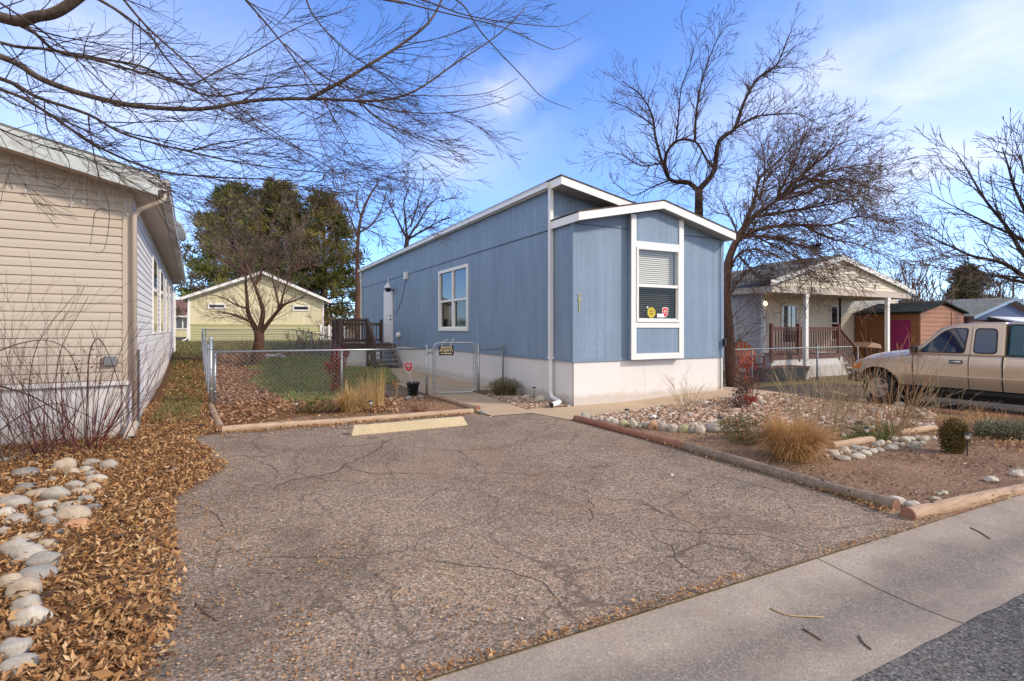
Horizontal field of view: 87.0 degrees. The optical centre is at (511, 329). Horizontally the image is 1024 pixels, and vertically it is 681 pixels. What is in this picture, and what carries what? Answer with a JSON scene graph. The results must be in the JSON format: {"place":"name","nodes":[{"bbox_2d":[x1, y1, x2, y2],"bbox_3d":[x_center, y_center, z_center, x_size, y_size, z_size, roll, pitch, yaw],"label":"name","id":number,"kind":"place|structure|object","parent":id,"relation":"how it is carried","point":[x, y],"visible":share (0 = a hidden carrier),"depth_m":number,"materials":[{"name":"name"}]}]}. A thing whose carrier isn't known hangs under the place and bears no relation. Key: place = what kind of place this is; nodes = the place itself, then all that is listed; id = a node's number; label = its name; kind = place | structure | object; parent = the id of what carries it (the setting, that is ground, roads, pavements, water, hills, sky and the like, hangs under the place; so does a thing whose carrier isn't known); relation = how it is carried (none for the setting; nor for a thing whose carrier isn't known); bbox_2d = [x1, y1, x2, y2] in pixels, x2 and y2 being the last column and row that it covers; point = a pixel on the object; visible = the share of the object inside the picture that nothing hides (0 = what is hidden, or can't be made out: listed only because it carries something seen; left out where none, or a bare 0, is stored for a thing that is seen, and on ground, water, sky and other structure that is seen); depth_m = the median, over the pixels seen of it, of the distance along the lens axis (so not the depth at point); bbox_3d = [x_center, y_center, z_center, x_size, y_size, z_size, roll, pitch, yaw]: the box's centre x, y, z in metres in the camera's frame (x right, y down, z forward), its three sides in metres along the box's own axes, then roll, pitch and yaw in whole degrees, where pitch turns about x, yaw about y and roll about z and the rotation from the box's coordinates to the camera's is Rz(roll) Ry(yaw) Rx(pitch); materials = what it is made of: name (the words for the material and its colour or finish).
{"place":"outdoors","nodes":[
{"label":"outdoors","id":0,"kind":"place"},
{"bbox_2d":[244,355,399,401],"bbox_3d":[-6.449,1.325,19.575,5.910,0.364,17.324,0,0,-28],"label":"lawn","id":1,"kind":"structure","parent":0,"point":[302,374],"depth_m":16.82,"materials":[{"name":"plant"}]},
{"bbox_2d":[323,331,350,390],"bbox_3d":[-4.171,0.787,12.880,0.672,1.525,0.679,0,0,-28],"label":"red vine","id":2,"kind":"object","parent":1,"relation":"on","point":[345,354],"visible":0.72,"depth_m":12.75,"materials":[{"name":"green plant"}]},
{"bbox_2d":[332,318,400,367],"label":"wooden deck","id":3,"kind":"structure","parent":1,"relation":"on","point":[338,324],"depth_m":21.44,"materials":[{"name":"brown wood"}]},
{"bbox_2d":[0,0,1023,319],"label":"sky","id":4,"kind":"structure","parent":0,"point":[956,67],"materials":[{"name":"blue"}]},
{"bbox_2d":[120,413,938,680],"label":"driveway","id":5,"kind":"structure","parent":0,"point":[587,570],"depth_m":3.93,"materials":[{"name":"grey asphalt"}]},
{"bbox_2d":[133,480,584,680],"bbox_3d":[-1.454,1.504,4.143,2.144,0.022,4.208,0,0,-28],"label":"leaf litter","id":6,"kind":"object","parent":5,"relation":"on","point":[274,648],"visible":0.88,"depth_m":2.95,"materials":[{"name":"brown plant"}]},
{"bbox_2d":[349,416,466,435],"bbox_3d":[-1.529,1.449,8.172,1.796,0.134,0.179,0,0,-28],"label":"parking stop","id":7,"kind":"object","parent":5,"relation":"on","point":[365,429],"visible":1,"depth_m":8.08,"materials":[{"name":"yellow concrete"}]},
{"bbox_2d":[189,441,804,605],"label":"driveway cracks","id":8,"kind":"object","parent":5,"relation":"on","point":[450,487],"visible":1,"depth_m":4.00,"materials":[{"name":"black asphalt"}]},
{"bbox_2d":[385,571,743,680],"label":"leaf litter","id":9,"kind":"object","parent":5,"relation":"on","point":[544,636],"visible":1,"depth_m":2.67,"materials":[{"name":"brown plant"}]},
{"bbox_2d":[418,515,941,680],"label":"leaf litter","id":10,"kind":"object","parent":5,"relation":"on","point":[855,541],"visible":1,"depth_m":3.00,"materials":[{"name":"brown plant"}]},
{"bbox_2d":[171,332,1015,680],"bbox_3d":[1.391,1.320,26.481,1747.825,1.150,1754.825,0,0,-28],"label":"ground","id":11,"kind":"structure","parent":0,"point":[763,384],"depth_m":9.76,"materials":[{"name":"grey concrete"}]},
{"bbox_2d":[0,122,185,445],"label":"beige mobile home","id":12,"kind":"object","parent":11,"relation":"on","point":[141,253],"visible":0.83,"depth_m":7.33,"materials":[{"name":"plastic"}]},
{"bbox_2d":[152,255,157,333],"bbox_3d":[-7.986,-0.735,12.079,0.027,1.680,1.500,0,0,-31],"label":"window","id":13,"kind":"structure","parent":12,"relation":"in","point":[154,264],"depth_m":11.78,"materials":[{"name":"white paint"}]},
{"bbox_2d":[0,357,220,680],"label":"leaf mould","id":14,"kind":"object","parent":11,"relation":"on","point":[84,545],"visible":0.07,"depth_m":3.92,"materials":[{"name":"brown plant"}]},
{"bbox_2d":[0,637,33,660],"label":"river stone","id":15,"kind":"object","parent":14,"relation":"on","point":[10,647],"visible":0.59,"depth_m":2.49,"materials":[{"name":"grey stone"}]},
{"bbox_2d":[0,538,34,554],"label":"river stone","id":16,"kind":"object","parent":14,"relation":"on","point":[7,547],"visible":0.49,"depth_m":3.64,"materials":[{"name":"grey stone"}]},
{"bbox_2d":[0,653,40,676],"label":"river stone","id":17,"kind":"object","parent":14,"relation":"on","point":[7,665],"visible":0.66,"depth_m":2.39,"materials":[{"name":"grey stone"}]},
{"bbox_2d":[5,577,42,598],"bbox_3d":[-2.745,1.479,3.041,0.161,0.151,0.150,0,0,-28],"label":"river stone","id":18,"kind":"object","parent":14,"relation":"on","point":[27,583],"visible":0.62,"depth_m":3.00,"materials":[{"name":"beige stone"}]},
{"bbox_2d":[9,594,43,612],"bbox_3d":[-2.600,1.486,2.896,0.148,0.126,0.133,0,0,-28],"label":"river stone","id":19,"kind":"object","parent":14,"relation":"on","point":[24,602],"visible":0.47,"depth_m":2.86,"materials":[{"name":"grey stone"}]},
{"bbox_2d":[9,544,48,558],"bbox_3d":[-3.224,1.494,3.613,0.260,0.086,0.166,0,0,25],"label":"river stone","id":20,"kind":"object","parent":14,"relation":"on","point":[30,550],"visible":0.66,"depth_m":3.57,"materials":[{"name":"grey stone"}]},
{"bbox_2d":[8,604,52,629],"bbox_3d":[-2.473,1.485,2.777,0.190,0.121,0.136,0,0,-28],"label":"river stone","id":21,"kind":"object","parent":14,"relation":"on","point":[25,615],"visible":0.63,"depth_m":2.74,"materials":[{"name":"grey stone"}]},
{"bbox_2d":[18,564,58,579],"bbox_3d":[-2.897,1.494,3.281,0.230,0.098,0.194,0,0,-28],"label":"river stone","id":22,"kind":"object","parent":14,"relation":"on","point":[42,570],"visible":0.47,"depth_m":3.26,"materials":[{"name":"grey stone"}]},
{"bbox_2d":[23,551,63,567],"bbox_3d":[-2.995,1.488,3.450,0.218,0.116,0.143,0,0,-1],"label":"river stone","id":23,"kind":"object","parent":14,"relation":"on","point":[43,557],"visible":0.56,"depth_m":3.42,"materials":[{"name":"grey stone"}]},
{"bbox_2d":[39,486,70,499],"bbox_3d":[-4.063,1.470,4.796,0.232,0.153,0.154,0,0,-28],"label":"river stone","id":24,"kind":"object","parent":14,"relation":"on","point":[55,492],"visible":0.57,"depth_m":4.75,"materials":[{"name":"grey stone"}]},
{"bbox_2d":[54,504,91,521],"bbox_3d":[-3.511,1.474,4.319,0.245,0.134,0.221,0,0,-28],"label":"river stone","id":25,"kind":"object","parent":14,"relation":"on","point":[71,511],"visible":0.68,"depth_m":4.27,"materials":[{"name":"beige stone"}]},
{"bbox_2d":[0,296,185,460],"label":"red stemmed bush","id":26,"kind":"object","parent":14,"relation":"on","point":[94,432],"visible":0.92,"depth_m":6.70,"materials":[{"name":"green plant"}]},
{"bbox_2d":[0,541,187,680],"bbox_3d":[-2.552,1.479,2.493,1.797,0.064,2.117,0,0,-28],"label":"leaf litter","id":27,"kind":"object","parent":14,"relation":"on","point":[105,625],"visible":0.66,"depth_m":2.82,"materials":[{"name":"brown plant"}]},
{"bbox_2d":[0,392,231,680],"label":"leaf litter","id":28,"kind":"object","parent":14,"relation":"on","point":[124,663],"visible":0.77,"depth_m":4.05,"materials":[{"name":"brown plant"}]},
{"bbox_2d":[150,356,205,423],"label":"grass","id":29,"kind":"structure","parent":14,"relation":"on","point":[183,405],"depth_m":11.42,"materials":[{"name":"plant"}]},
{"bbox_2d":[161,355,207,395],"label":"leaf litter","id":30,"kind":"object","parent":14,"relation":"on","point":[187,386],"visible":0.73,"depth_m":15.59,"materials":[{"name":"brown plant"}]},
{"bbox_2d":[173,299,186,336],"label":"house","id":31,"kind":"structure","parent":11,"relation":"on","point":[181,327],"depth_m":52.45,"materials":[{"name":"yellow"}]},
{"bbox_2d":[201,328,208,392],"bbox_3d":[-9.322,0.786,16.391,0.065,1.678,13.034,0,0,-31],"label":"chain link fence","id":32,"kind":"object","parent":11,"relation":"on","point":[205,353],"visible":0.85,"depth_m":15.23,"materials":[{"name":"metal"}]},
{"bbox_2d":[173,179,298,319],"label":"pine tree","id":33,"kind":"object","parent":11,"relation":"on","point":[203,269],"visible":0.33,"depth_m":40.28,"materials":[{"name":"green plant"}]},
{"bbox_2d":[179,271,331,340],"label":"yellow house","id":34,"kind":"structure","parent":11,"relation":"on","point":[299,318],"depth_m":33.56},
{"bbox_2d":[173,164,354,364],"bbox_3d":[-9.328,-2.360,19.611,7.310,7.646,3.302,0,0,7],"label":"bare tree","id":35,"kind":"object","parent":11,"relation":"on","point":[259,331],"visible":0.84,"depth_m":19.84,"materials":[{"name":"brown plant"}]},
{"bbox_2d":[171,339,359,357],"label":"back grass","id":36,"kind":"structure","parent":11,"relation":"on","point":[187,344],"depth_m":26.48,"materials":[{"name":"green plant"}]},
{"bbox_2d":[217,172,331,306],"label":"pine tree","id":37,"kind":"object","parent":11,"relation":"on","point":[274,210],"visible":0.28,"depth_m":42.17,"materials":[{"name":"green plant"}]},
{"bbox_2d":[203,328,358,357],"bbox_3d":[-9.930,0.787,23.787,6.477,1.676,0.065,0,0,-34],"label":"chain link fence","id":38,"kind":"object","parent":11,"relation":"on","point":[205,334],"visible":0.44,"depth_m":23.53,"materials":[{"name":"grey metal"}]},
{"bbox_2d":[0,0,592,297],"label":"bare tree","id":39,"kind":"object","parent":11,"relation":"on","point":[25,21],"visible":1,"depth_m":5.18,"materials":[{"name":"brown plant"}]},
{"bbox_2d":[206,352,406,427],"bbox_3d":[-6.920,1.283,16.295,4.774,0.468,16.540,0,0,-28],"label":"leaf mould","id":40,"kind":"object","parent":11,"relation":"on","point":[258,420],"visible":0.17,"depth_m":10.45,"materials":[{"name":"brown plant"}]},
{"bbox_2d":[220,395,456,425],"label":"leaf litter","id":41,"kind":"object","parent":40,"relation":"on","point":[329,413],"visible":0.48,"depth_m":9.72,"materials":[{"name":"brown plant"}]},
{"bbox_2d":[354,361,385,406],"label":"ornamental grass","id":42,"kind":"object","parent":40,"relation":"on","point":[372,393],"depth_m":10.51,"materials":[{"name":"beige plant"}]},
{"bbox_2d":[259,186,371,338],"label":"pine tree","id":43,"kind":"object","parent":11,"relation":"on","point":[338,275],"visible":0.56,"depth_m":41.14,"materials":[{"name":"green plant"}]},
{"bbox_2d":[208,337,428,403],"bbox_3d":[-4.016,0.887,11.673,4.469,1.477,0.205,0,0,-23],"label":"chain link fence","id":44,"kind":"object","parent":11,"relation":"on","point":[212,369],"visible":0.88,"depth_m":11.39,"materials":[{"name":"metal"}]},
{"bbox_2d":[428,342,476,392],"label":"chain link gate","id":45,"kind":"structure","parent":44,"relation":"attached to","point":[433,353],"depth_m":12.60,"materials":[{"name":"metal"}]},
{"bbox_2d":[216,390,468,433],"bbox_3d":[-3.718,1.522,11.173,4.400,0.001,5.440,0,0,-28],"label":"soil patch","id":46,"kind":"object","parent":11,"relation":"on","point":[406,410],"visible":0.23,"depth_m":10.35,"materials":[{"name":"brown soil"}]},
{"bbox_2d":[294,396,334,413],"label":"shrub","id":47,"kind":"object","parent":46,"relation":"on","point":[326,402],"visible":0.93,"depth_m":9.77,"materials":[{"name":"green plant"}]},
{"bbox_2d":[307,376,384,416],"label":"ornamental grass","id":48,"kind":"object","parent":46,"relation":"on","point":[352,402],"depth_m":9.82,"materials":[{"name":"beige plant"}]},
{"bbox_2d":[222,408,473,432],"bbox_3d":[-2.487,1.486,8.840,3.990,0.123,0.115,0,0,-27],"label":"landscape log","id":49,"kind":"object","parent":46,"relation":"on","point":[251,427],"visible":0.81,"depth_m":8.65,"materials":[{"name":"brown wood"}]},
{"bbox_2d":[321,157,404,337],"bbox_3d":[-11.125,-6.032,40.133,6.653,13.761,4.008,0,0,14],"label":"bare tree","id":50,"kind":"object","parent":11,"relation":"on","point":[357,287],"visible":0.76,"depth_m":39.90,"materials":[{"name":"brown plant"}]},
{"bbox_2d":[370,161,470,247],"bbox_3d":[-6.126,-5.343,38.236,7.804,12.381,4.875,0,0,-11],"label":"bare tree","id":51,"kind":"object","parent":11,"relation":"on","point":[407,238],"visible":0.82,"depth_m":38.05,"materials":[{"name":"brown plant"}]},
{"bbox_2d":[477,344,503,393],"bbox_3d":[-0.511,0.986,12.941,0.815,1.279,0.073,0,0,-41],"label":"chain link fence","id":52,"kind":"object","parent":11,"relation":"on","point":[478,367],"visible":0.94,"depth_m":12.78,"materials":[{"name":"metal"}]},
{"bbox_2d":[358,174,736,406],"bbox_3d":[-1.574,-0.640,19.997,4.846,4.931,19.865,0,0,-28],"label":"blue mobile home","id":53,"kind":"object","parent":11,"relation":"on","point":[562,289],"visible":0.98,"depth_m":11.91,"materials":[{"name":"wood"}]},
{"bbox_2d":[384,290,392,342],"bbox_3d":[-5.279,-0.540,22.953,0.130,2.270,1.340,0,0,-28],"label":"door","id":54,"kind":"structure","parent":53,"relation":"in","point":[388,296],"depth_m":22.86,"materials":[{"name":"white paint"}]},
{"bbox_2d":[438,263,468,330],"bbox_3d":[-1.729,-0.900,16.368,0.208,1.910,2.420,0,0,-28],"label":"window","id":55,"kind":"structure","parent":53,"relation":"in","point":[453,314],"depth_m":16.29,"materials":[{"name":"white paint"}]},
{"bbox_2d":[636,246,679,321],"bbox_3d":[3.074,-0.930,11.480,1.191,1.558,0.158,0,0,-28],"label":"window","id":56,"kind":"structure","parent":53,"relation":"in","point":[660,302],"depth_m":11.49,"materials":[{"name":"white paint"}]},
{"bbox_2d":[564,0,853,219],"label":"bare tree","id":57,"kind":"object","parent":11,"relation":"on","point":[714,165],"visible":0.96,"depth_m":17.43,"materials":[{"name":"brown plant"}]},
{"bbox_2d":[429,494,1023,680],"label":"sidewalk","id":58,"kind":"structure","parent":11,"relation":"on","point":[890,598],"depth_m":2.89,"materials":[{"name":"concrete"}]},
{"bbox_2d":[746,365,810,381],"bbox_3d":[9.012,1.505,18.308,2.255,0.480,0.740,0,0,-23],"label":"planter trough","id":59,"kind":"object","parent":11,"relation":"on","point":[785,374],"visible":0.66,"depth_m":18.01,"materials":[{"name":"black plastic"}]},
{"bbox_2d":[723,343,858,384],"bbox_3d":[8.120,1.075,17.211,9.882,1.580,0.075,0,0,-28],"label":"chain link fence","id":60,"kind":"object","parent":11,"relation":"on","point":[793,348],"visible":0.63,"depth_m":17.94,"materials":[{"name":"grey metal"}]},
{"bbox_2d":[763,323,859,376],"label":"porch deck","id":61,"kind":"structure","parent":11,"relation":"on","point":[837,329],"depth_m":19.84,"materials":[{"name":"red wood"}]},
{"bbox_2d":[723,254,915,377],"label":"cream house","id":62,"kind":"structure","parent":11,"relation":"on","point":[789,315],"depth_m":21.56,"materials":[{"name":"plastic"}]},
{"bbox_2d":[781,304,797,343],"bbox_3d":[11.233,-0.205,21.868,1.000,1.600,0.047,0,0,-28],"label":"window","id":63,"kind":"structure","parent":62,"relation":"in","point":[789,314],"depth_m":21.85,"materials":[{"name":"white paint"}]},
{"bbox_2d":[676,84,964,386],"bbox_3d":[9.150,-2.582,15.838,7.835,8.869,5.423,0,0,-28],"label":"bare tree","id":64,"kind":"object","parent":11,"relation":"on","point":[788,193],"visible":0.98,"depth_m":15.52,"materials":[{"name":"brown plant"}]},
{"bbox_2d":[874,253,937,302],"bbox_3d":[22.945,-1.354,32.031,4.663,6.281,4.065,0,0,-28],"label":"bare tree","id":65,"kind":"object","parent":11,"relation":"on","point":[916,299],"visible":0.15,"depth_m":31.47,"materials":[{"name":"brown plant"}]},
{"bbox_2d":[853,301,968,360],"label":"brown shed","id":66,"kind":"structure","parent":11,"relation":"on","point":[922,322],"depth_m":22.50,"materials":[{"name":"brown wood"}]},
{"bbox_2d":[890,318,912,350],"bbox_3d":[15.986,0.630,22.309,0.060,2.130,1.040,0,0,-28],"label":"door","id":67,"kind":"structure","parent":66,"relation":"in","point":[898,331],"depth_m":22.23,"materials":[{"name":"paint"}]},
{"bbox_2d":[894,261,964,303],"bbox_3d":[25.843,-1.364,34.420,4.499,6.304,4.438,0,0,16],"label":"bare tree","id":68,"kind":"object","parent":11,"relation":"on","point":[934,289],"visible":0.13,"depth_m":33.60,"materials":[{"name":"brown plant"}]},
{"bbox_2d":[856,107,1023,306],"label":"bare tree","id":69,"kind":"object","parent":11,"relation":"on","point":[1013,236],"visible":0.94,"depth_m":22.95,"materials":[{"name":"brown plant"}]},
{"bbox_2d":[900,483,1023,520],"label":"landscape log","id":70,"kind":"object","parent":11,"relation":"on","point":[940,507],"visible":0.8,"depth_m":4.54,"materials":[{"name":"brown wood"}]},
{"bbox_2d":[938,263,996,299],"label":"spruce tree","id":71,"kind":"object","parent":11,"relation":"on","point":[960,293],"visible":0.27,"depth_m":61.32,"materials":[{"name":"green plant"}]},
{"bbox_2d":[923,297,1023,323],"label":"house","id":72,"kind":"structure","parent":11,"relation":"on","point":[980,310],"depth_m":34.65,"materials":[{"name":"blue wood"}]},
{"bbox_2d":[964,262,1023,300],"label":"bare tree","id":73,"kind":"object","parent":11,"relation":"on","point":[993,292],"visible":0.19,"depth_m":48.08,"materials":[{"name":"brown plant"}]},
{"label":"gravel bed","id":74,"kind":"structure","parent":11,"relation":"on","visible":0},
{"bbox_2d":[726,375,750,407],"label":"dark leaved shrub","id":75,"kind":"object","parent":74,"relation":"on","point":[739,388],"visible":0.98,"depth_m":10.12,"materials":[{"name":"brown plant"}]},
{"bbox_2d":[724,347,773,404],"bbox_3d":[4.618,0.928,10.514,0.885,1.169,0.871,0,0,-28],"label":"red berry bush","id":76,"kind":"object","parent":74,"relation":"on","point":[752,399],"visible":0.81,"depth_m":10.44,"materials":[{"name":"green plant"}]},
{"bbox_2d":[590,393,935,439],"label":"gravel","id":77,"kind":"structure","parent":74,"relation":"on","point":[702,414],"depth_m":9.43,"materials":[{"name":"beige gravel"}]},
{"bbox_2d":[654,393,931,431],"bbox_3d":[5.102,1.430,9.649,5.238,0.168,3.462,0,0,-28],"label":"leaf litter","id":78,"kind":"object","parent":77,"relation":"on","point":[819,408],"visible":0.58,"depth_m":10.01,"materials":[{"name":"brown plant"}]},
{"bbox_2d":[808,362,880,422],"bbox_3d":[5.271,1.024,8.691,0.884,1.047,1.082,0,0,-28],"label":"dry perennial","id":79,"kind":"object","parent":74,"relation":"on","point":[830,384],"visible":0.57,"depth_m":8.59,"materials":[{"name":"beige plant"}]},
{"bbox_2d":[389,367,845,418],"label":"front path","id":80,"kind":"structure","parent":0,"point":[491,406],"depth_m":11.31,"materials":[{"name":"concrete"}]},
{"label":"gravel strip","id":81,"kind":"structure","parent":80,"relation":"on","visible":0},
{"bbox_2d":[485,376,523,395],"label":"lavender bush","id":82,"kind":"object","parent":81,"relation":"on","point":[504,389],"visible":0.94,"depth_m":12.14,"materials":[{"name":"green plant"}]},
{"bbox_2d":[485,393,569,409],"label":"gravel","id":83,"kind":"structure","parent":81,"relation":"on","point":[517,399],"depth_m":11.09,"materials":[{"name":"beige gravel"}]},
{"bbox_2d":[572,395,1023,518],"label":"soil bed","id":84,"kind":"object","parent":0,"point":[908,475],"visible":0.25,"depth_m":5.98,"materials":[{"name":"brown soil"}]},
{"bbox_2d":[573,415,684,448],"bbox_3d":[1.625,1.485,7.909,0.116,0.121,2.449,0,0,-28],"label":"landscape log","id":85,"kind":"object","parent":84,"relation":"on","point":[672,442],"visible":0.81,"depth_m":7.70,"materials":[{"name":"brown wood"}]},
{"bbox_2d":[715,411,781,446],"bbox_3d":[3.194,1.327,7.232,0.978,0.473,0.828,0,0,-28],"label":"shrub","id":86,"kind":"object","parent":84,"relation":"on","point":[732,424],"visible":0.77,"depth_m":7.19,"materials":[{"name":"green plant"}]},
{"bbox_2d":[682,442,899,510],"bbox_3d":[2.699,1.483,5.660,0.122,0.129,2.521,0,0,-24],"label":"landscape log","id":87,"kind":"object","parent":84,"relation":"on","point":[876,499],"visible":0.81,"depth_m":5.32,"materials":[{"name":"brown wood"}]},
{"bbox_2d":[721,399,878,472],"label":"ornamental grass","id":88,"kind":"object","parent":84,"relation":"on","point":[785,442],"depth_m":6.20,"materials":[{"name":"beige plant"}]},
{"bbox_2d":[767,344,903,437],"bbox_3d":[4.478,0.878,7.643,1.602,1.339,1.358,0,0,18],"label":"dry perennial","id":89,"kind":"object","parent":84,"relation":"on","point":[832,401],"visible":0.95,"depth_m":7.60,"materials":[{"name":"brown plant"}]},
{"bbox_2d":[828,436,875,448],"bbox_3d":[4.474,1.488,7.091,0.880,0.107,0.104,0,0,-26],"label":"landscape log","id":90,"kind":"object","parent":84,"relation":"on","point":[863,440],"visible":0.75,"depth_m":7.05,"materials":[{"name":"beige wood"}]},
{"bbox_2d":[830,419,899,440],"bbox_3d":[5.195,1.471,7.858,0.806,0.089,2.357,0,0,45],"label":"ground cover","id":91,"kind":"object","parent":84,"relation":"on","point":[861,434],"visible":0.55,"depth_m":7.68,"materials":[{"name":"plant"}]},
{"bbox_2d":[819,328,955,435],"bbox_3d":[5.372,0.758,7.701,1.157,1.579,1.452,0,0,-28],"label":"dry perennial","id":92,"kind":"object","parent":84,"relation":"on","point":[890,399],"visible":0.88,"depth_m":7.66,"materials":[{"name":"brown plant"}]},
{"bbox_2d":[826,351,965,440],"bbox_3d":[5.157,0.922,7.393,1.616,1.254,1.653,0,0,41],"label":"bare shrub","id":93,"kind":"object","parent":84,"relation":"on","point":[902,427],"visible":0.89,"depth_m":7.40,"materials":[{"name":"beige plant"}]},
{"bbox_2d":[825,420,1023,450],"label":"leaf litter","id":94,"kind":"object","parent":84,"relation":"on","point":[999,442],"visible":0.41,"depth_m":7.26,"materials":[{"name":"brown plant"}]},
{"bbox_2d":[935,412,973,453],"bbox_3d":[5.452,1.304,6.653,0.462,0.560,0.427,0,0,-28],"label":"dwarf evergreen","id":95,"kind":"object","parent":84,"relation":"on","point":[952,438],"visible":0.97,"depth_m":6.59,"materials":[{"name":"green plant"}]},
{"bbox_2d":[966,416,1021,438],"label":"shrub","id":96,"kind":"object","parent":84,"relation":"on","point":[982,427],"visible":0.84,"depth_m":7.53,"materials":[{"name":"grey plant"}]},
{"bbox_2d":[990,416,1023,439],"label":"shrub","id":97,"kind":"object","parent":84,"relation":"on","point":[1018,432],"visible":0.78,"depth_m":7.42,"materials":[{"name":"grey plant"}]},
{"bbox_2d":[749,383,1023,420],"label":"neighbour driveway","id":98,"kind":"structure","parent":0,"point":[1010,408],"depth_m":13.08,"materials":[{"name":"concrete"}]},
{"bbox_2d":[847,321,1023,405],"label":"pickup truck","id":99,"kind":"object","parent":98,"relation":"on","point":[985,360],"visible":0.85,"depth_m":11.29,"materials":[{"name":"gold metal"}]},
{"bbox_2d":[853,593,1023,680],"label":"street","id":100,"kind":"structure","parent":0,"point":[987,645],"depth_m":2.57,"materials":[{"name":"grey asphalt"}]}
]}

